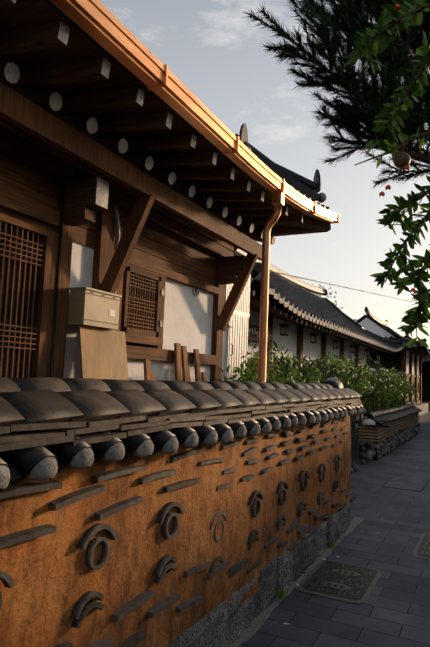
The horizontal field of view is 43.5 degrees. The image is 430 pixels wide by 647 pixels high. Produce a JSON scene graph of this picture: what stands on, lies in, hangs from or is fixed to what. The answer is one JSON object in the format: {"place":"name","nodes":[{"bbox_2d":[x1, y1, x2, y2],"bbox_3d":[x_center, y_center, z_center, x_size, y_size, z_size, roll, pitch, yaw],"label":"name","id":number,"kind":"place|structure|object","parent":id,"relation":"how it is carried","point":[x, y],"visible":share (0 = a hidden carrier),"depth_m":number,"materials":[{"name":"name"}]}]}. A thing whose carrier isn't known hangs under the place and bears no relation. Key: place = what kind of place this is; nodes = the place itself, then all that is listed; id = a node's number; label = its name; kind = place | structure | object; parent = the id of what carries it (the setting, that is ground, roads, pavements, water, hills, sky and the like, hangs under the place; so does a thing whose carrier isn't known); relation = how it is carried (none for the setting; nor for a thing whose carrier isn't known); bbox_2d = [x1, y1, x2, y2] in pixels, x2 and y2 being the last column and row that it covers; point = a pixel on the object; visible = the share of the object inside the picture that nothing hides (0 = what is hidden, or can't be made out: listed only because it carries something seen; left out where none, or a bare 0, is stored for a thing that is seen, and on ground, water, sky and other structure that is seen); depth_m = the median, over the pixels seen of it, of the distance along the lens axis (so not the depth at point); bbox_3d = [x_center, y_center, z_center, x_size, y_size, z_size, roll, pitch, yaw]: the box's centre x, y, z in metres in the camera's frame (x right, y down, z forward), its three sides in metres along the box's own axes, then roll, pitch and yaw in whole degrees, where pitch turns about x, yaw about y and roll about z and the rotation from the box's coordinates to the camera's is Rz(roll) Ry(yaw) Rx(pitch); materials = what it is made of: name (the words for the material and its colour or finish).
{"place":"outdoors","nodes":[
{"label":"outdoors","id":0,"kind":"place"},
{"bbox_2d":[0,222,153,377],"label":"window panes","id":1,"kind":"structure","parent":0,"point":[14,302],"depth_m":4.35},
{"bbox_2d":[0,221,157,377],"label":"window lattice","id":2,"kind":"object","parent":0,"point":[151,287],"visible":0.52,"depth_m":4.35,"materials":[{"name":"brown wood"}]},
{"bbox_2d":[85,292,118,324],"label":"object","id":3,"kind":"object","parent":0,"point":[111,312],"visible":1,"depth_m":4.98,"materials":[{"name":"white paper"}]},
{"bbox_2d":[79,325,128,379],"bbox_3d":[-0.968,0.746,4.896,0.234,1.404,0.660,-1,-6,27],"label":"wooden board","id":4,"kind":"object","parent":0,"point":[103,353],"visible":0.29,"depth_m":4.94,"materials":[{"name":"brown wood"}]},
{"bbox_2d":[0,119,233,364],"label":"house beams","id":5,"kind":"structure","parent":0,"point":[32,177],"depth_m":5.46,"materials":[{"name":"brown wood"}]},
{"bbox_2d":[114,205,119,293],"bbox_3d":[-1.015,0.194,5.267,0.098,2.746,0.108,-1,-6,27],"label":"grey house conduit","id":6,"kind":"object","parent":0,"point":[117,224],"visible":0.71,"depth_m":5.35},
{"bbox_2d":[0,126,235,376],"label":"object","id":7,"kind":"object","parent":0,"point":[57,283],"visible":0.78,"depth_m":4.62,"materials":[{"name":"brown wood"}]},
{"bbox_2d":[31,181,224,380],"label":"wooden posts","id":8,"kind":"object","parent":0,"point":[102,259],"visible":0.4,"depth_m":4.73,"materials":[{"name":"brown wood"}]},
{"bbox_2d":[0,82,261,330],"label":"house eave beam and braces","id":9,"kind":"structure","parent":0,"point":[26,115],"depth_m":5.01,"materials":[{"name":"brown wood"}]},
{"bbox_2d":[63,242,212,381],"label":"plaster wall panels","id":10,"kind":"object","parent":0,"point":[188,314],"visible":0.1,"depth_m":6.43,"materials":[{"name":"white paint"}]},
{"bbox_2d":[192,287,199,295],"bbox_3d":[-0.241,-0.426,6.965,0.045,0.150,0.150,-1,-6,27],"label":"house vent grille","id":11,"kind":"object","parent":10,"relation":"attached to","point":[195,291],"visible":0.69,"depth_m":6.92,"materials":[{"name":"grey metal"}]},
{"bbox_2d":[159,289,163,326],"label":"hinges","id":12,"kind":"object","parent":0,"point":[160,321],"visible":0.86,"depth_m":6.11,"materials":[{"name":"silver metal"}]},
{"bbox_2d":[0,0,329,221],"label":"house roof","id":13,"kind":"object","parent":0,"point":[82,44],"visible":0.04,"depth_m":3.72,"materials":[{"name":"brown wood"}]},
{"bbox_2d":[0,0,330,284],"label":"house rafters","id":14,"kind":"object","parent":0,"point":[221,193],"visible":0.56,"depth_m":4.61,"materials":[{"name":"brown wood"}]},
{"bbox_2d":[143,343,206,381],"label":"loose planks","id":15,"kind":"object","parent":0,"point":[180,357],"visible":0.33,"depth_m":6.38,"materials":[{"name":"brown wood"}]},
{"bbox_2d":[49,0,339,223],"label":"gutter","id":16,"kind":"object","parent":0,"point":[101,24],"visible":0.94,"depth_m":3.82,"materials":[{"name":"metal"}]},
{"bbox_2d":[272,190,284,205],"bbox_3d":[0.682,-1.354,5.815,0.105,0.150,0.100,-1,-6,27],"label":"gutter outlet box","id":17,"kind":"object","parent":16,"relation":"attached to","point":[278,198],"visible":0.79,"depth_m":5.78,"materials":[{"name":"brown metal"}]},
{"bbox_2d":[258,205,281,381],"bbox_3d":[0.555,0.477,5.664,0.211,3.503,0.086,-1,-6,27],"label":"downpipe","id":18,"kind":"object","parent":17,"relation":"attached to","point":[272,220],"visible":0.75,"depth_m":5.74,"materials":[{"name":"brown metal"}]},
{"bbox_2d":[221,274,250,380],"bbox_3d":[-0.306,0.504,8.218,1.536,2.880,0.876,-1,-6,27],"label":"corrugated panel","id":19,"kind":"object","parent":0,"point":[235,339],"visible":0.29,"depth_m":7.86,"materials":[{"name":"white metal"}]},
{"bbox_2d":[166,501,350,646],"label":"stone wall base","id":20,"kind":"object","parent":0,"point":[220,625],"depth_m":3.82,"materials":[{"name":"grey stone"}]},
{"bbox_2d":[99,0,429,348],"label":"sky","id":21,"kind":"structure","parent":0,"point":[208,45],"materials":[{"name":"white"}]},
{"bbox_2d":[235,123,326,202],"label":"house hip ridge","id":22,"kind":"structure","parent":0,"point":[311,189],"depth_m":7.75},
{"bbox_2d":[238,410,429,646],"bbox_3d":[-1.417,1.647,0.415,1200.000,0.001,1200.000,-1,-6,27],"label":"pavement","id":23,"kind":"structure","parent":0,"point":[393,610],"depth_m":4.71,"materials":[{"name":"stone"}]},
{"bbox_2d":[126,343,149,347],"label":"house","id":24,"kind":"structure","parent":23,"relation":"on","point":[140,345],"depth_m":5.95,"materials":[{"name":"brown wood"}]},
{"bbox_2d":[68,287,121,329],"bbox_3d":[-1.091,-0.129,4.926,0.190,0.326,0.510,-1,-6,27],"label":"storage box","id":25,"kind":"object","parent":24,"relation":"attached to","point":[84,305],"visible":0.86,"depth_m":4.77,"materials":[{"name":"paint"}]},
{"bbox_2d":[0,415,350,646],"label":"mud wall","id":26,"kind":"structure","parent":23,"relation":"on","point":[55,578],"depth_m":2.64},
{"bbox_2d":[0,419,356,646],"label":"decorative wall tiles","id":27,"kind":"object","parent":26,"relation":"in","point":[84,606],"depth_m":2.67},
{"bbox_2d":[0,377,364,488],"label":"wall roof tiles","id":28,"kind":"object","parent":26,"relation":"on","point":[50,427],"depth_m":2.42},
{"bbox_2d":[227,517,364,646],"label":"sand strip","id":29,"kind":"object","parent":23,"relation":"on","point":[251,630],"visible":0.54,"depth_m":4.01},
{"bbox_2d":[276,480,351,600],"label":"ground weeds","id":30,"kind":"object","parent":23,"relation":"on","point":[281,595],"visible":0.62,"depth_m":4.08,"materials":[{"name":"green plant"}]},
{"bbox_2d":[234,249,402,429],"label":"neighbouring house","id":31,"kind":"structure","parent":23,"relation":"on","point":[304,320],"depth_m":15.94,"materials":[{"name":"white paint"}]},
{"bbox_2d":[248,323,272,342],"bbox_3d":[0.978,0.219,11.775,0.051,0.320,1.500,-1,-6,27],"label":"house sign board","id":32,"kind":"object","parent":31,"relation":"attached to","point":[253,331],"visible":0.65,"depth_m":11.57,"materials":[{"name":"brown wood"}]},
{"bbox_2d":[269,270,415,302],"bbox_3d":[6.303,-0.831,18.389,0.022,1.974,21.157,-1,-7,32],"label":"overhead wire","id":33,"kind":"object","parent":31,"relation":"attached to","point":[333,284],"visible":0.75,"depth_m":12.45,"materials":[{"name":"black"}]},
{"bbox_2d":[219,341,417,432],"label":"yard shrubs","id":34,"kind":"object","parent":23,"relation":"on","point":[378,387],"visible":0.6,"depth_m":11.35,"materials":[{"name":"green plant"}]},
{"bbox_2d":[313,283,357,320],"bbox_3d":[5.025,1.046,31.494,7.406,7.777,6.245,2,-6,4],"label":"yard tree","id":35,"kind":"object","parent":23,"relation":"on","point":[331,298],"visible":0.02,"depth_m":32.25,"materials":[{"name":"green plant"}]},
{"bbox_2d":[242,0,429,188],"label":"pine tree","id":36,"kind":"object","parent":23,"relation":"on","point":[366,97],"visible":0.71,"depth_m":2.43,"materials":[{"name":"green plant"}]},
{"bbox_2d":[296,560,381,602],"bbox_3d":[1.054,2.135,4.509,0.550,0.009,0.870,-1,-6,27],"label":"manhole cover","id":37,"kind":"object","parent":23,"relation":"on","point":[342,582],"visible":1,"depth_m":4.45,"materials":[{"name":"metal"}]},
{"bbox_2d":[255,466,429,632],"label":"fallen leaves","id":38,"kind":"object","parent":23,"relation":"on","point":[304,586],"visible":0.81,"depth_m":4.31,"materials":[{"name":"brown plant"}]},
{"bbox_2d":[351,450,373,473],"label":"stones","id":39,"kind":"object","parent":23,"relation":"on","point":[368,456],"visible":0.12,"depth_m":10.43,"materials":[{"name":"stone"}]},
{"bbox_2d":[343,0,429,347],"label":"pomegranate tree","id":40,"kind":"object","parent":23,"relation":"on","point":[403,14],"visible":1,"depth_m":1.95,"materials":[{"name":"green plant"}]},
{"bbox_2d":[354,404,421,460],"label":"low wall","id":41,"kind":"structure","parent":23,"relation":"on","point":[382,433],"depth_m":12.45,"materials":[{"name":"stone"}]},
{"bbox_2d":[356,307,429,415],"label":"hanok house","id":42,"kind":"structure","parent":23,"relation":"on","point":[408,359],"depth_m":27.68,"materials":[{"name":"tile"}]},
{"bbox_2d":[382,477,428,491],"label":"stone utility covers","id":43,"kind":"object","parent":23,"relation":"on","point":[418,485],"visible":0.96,"depth_m":8.89,"materials":[{"name":"black stone"}]},
{"bbox_2d":[403,331,429,409],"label":"hanok house","id":44,"kind":"structure","parent":23,"relation":"on","point":[425,380],"depth_m":35.74,"materials":[{"name":"tile"}]},
{"bbox_2d":[412,533,429,558],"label":"manhole cover","id":45,"kind":"object","parent":23,"relation":"on","point":[424,551],"visible":1,"depth_m":5.46,"materials":[{"name":"grey metal"}]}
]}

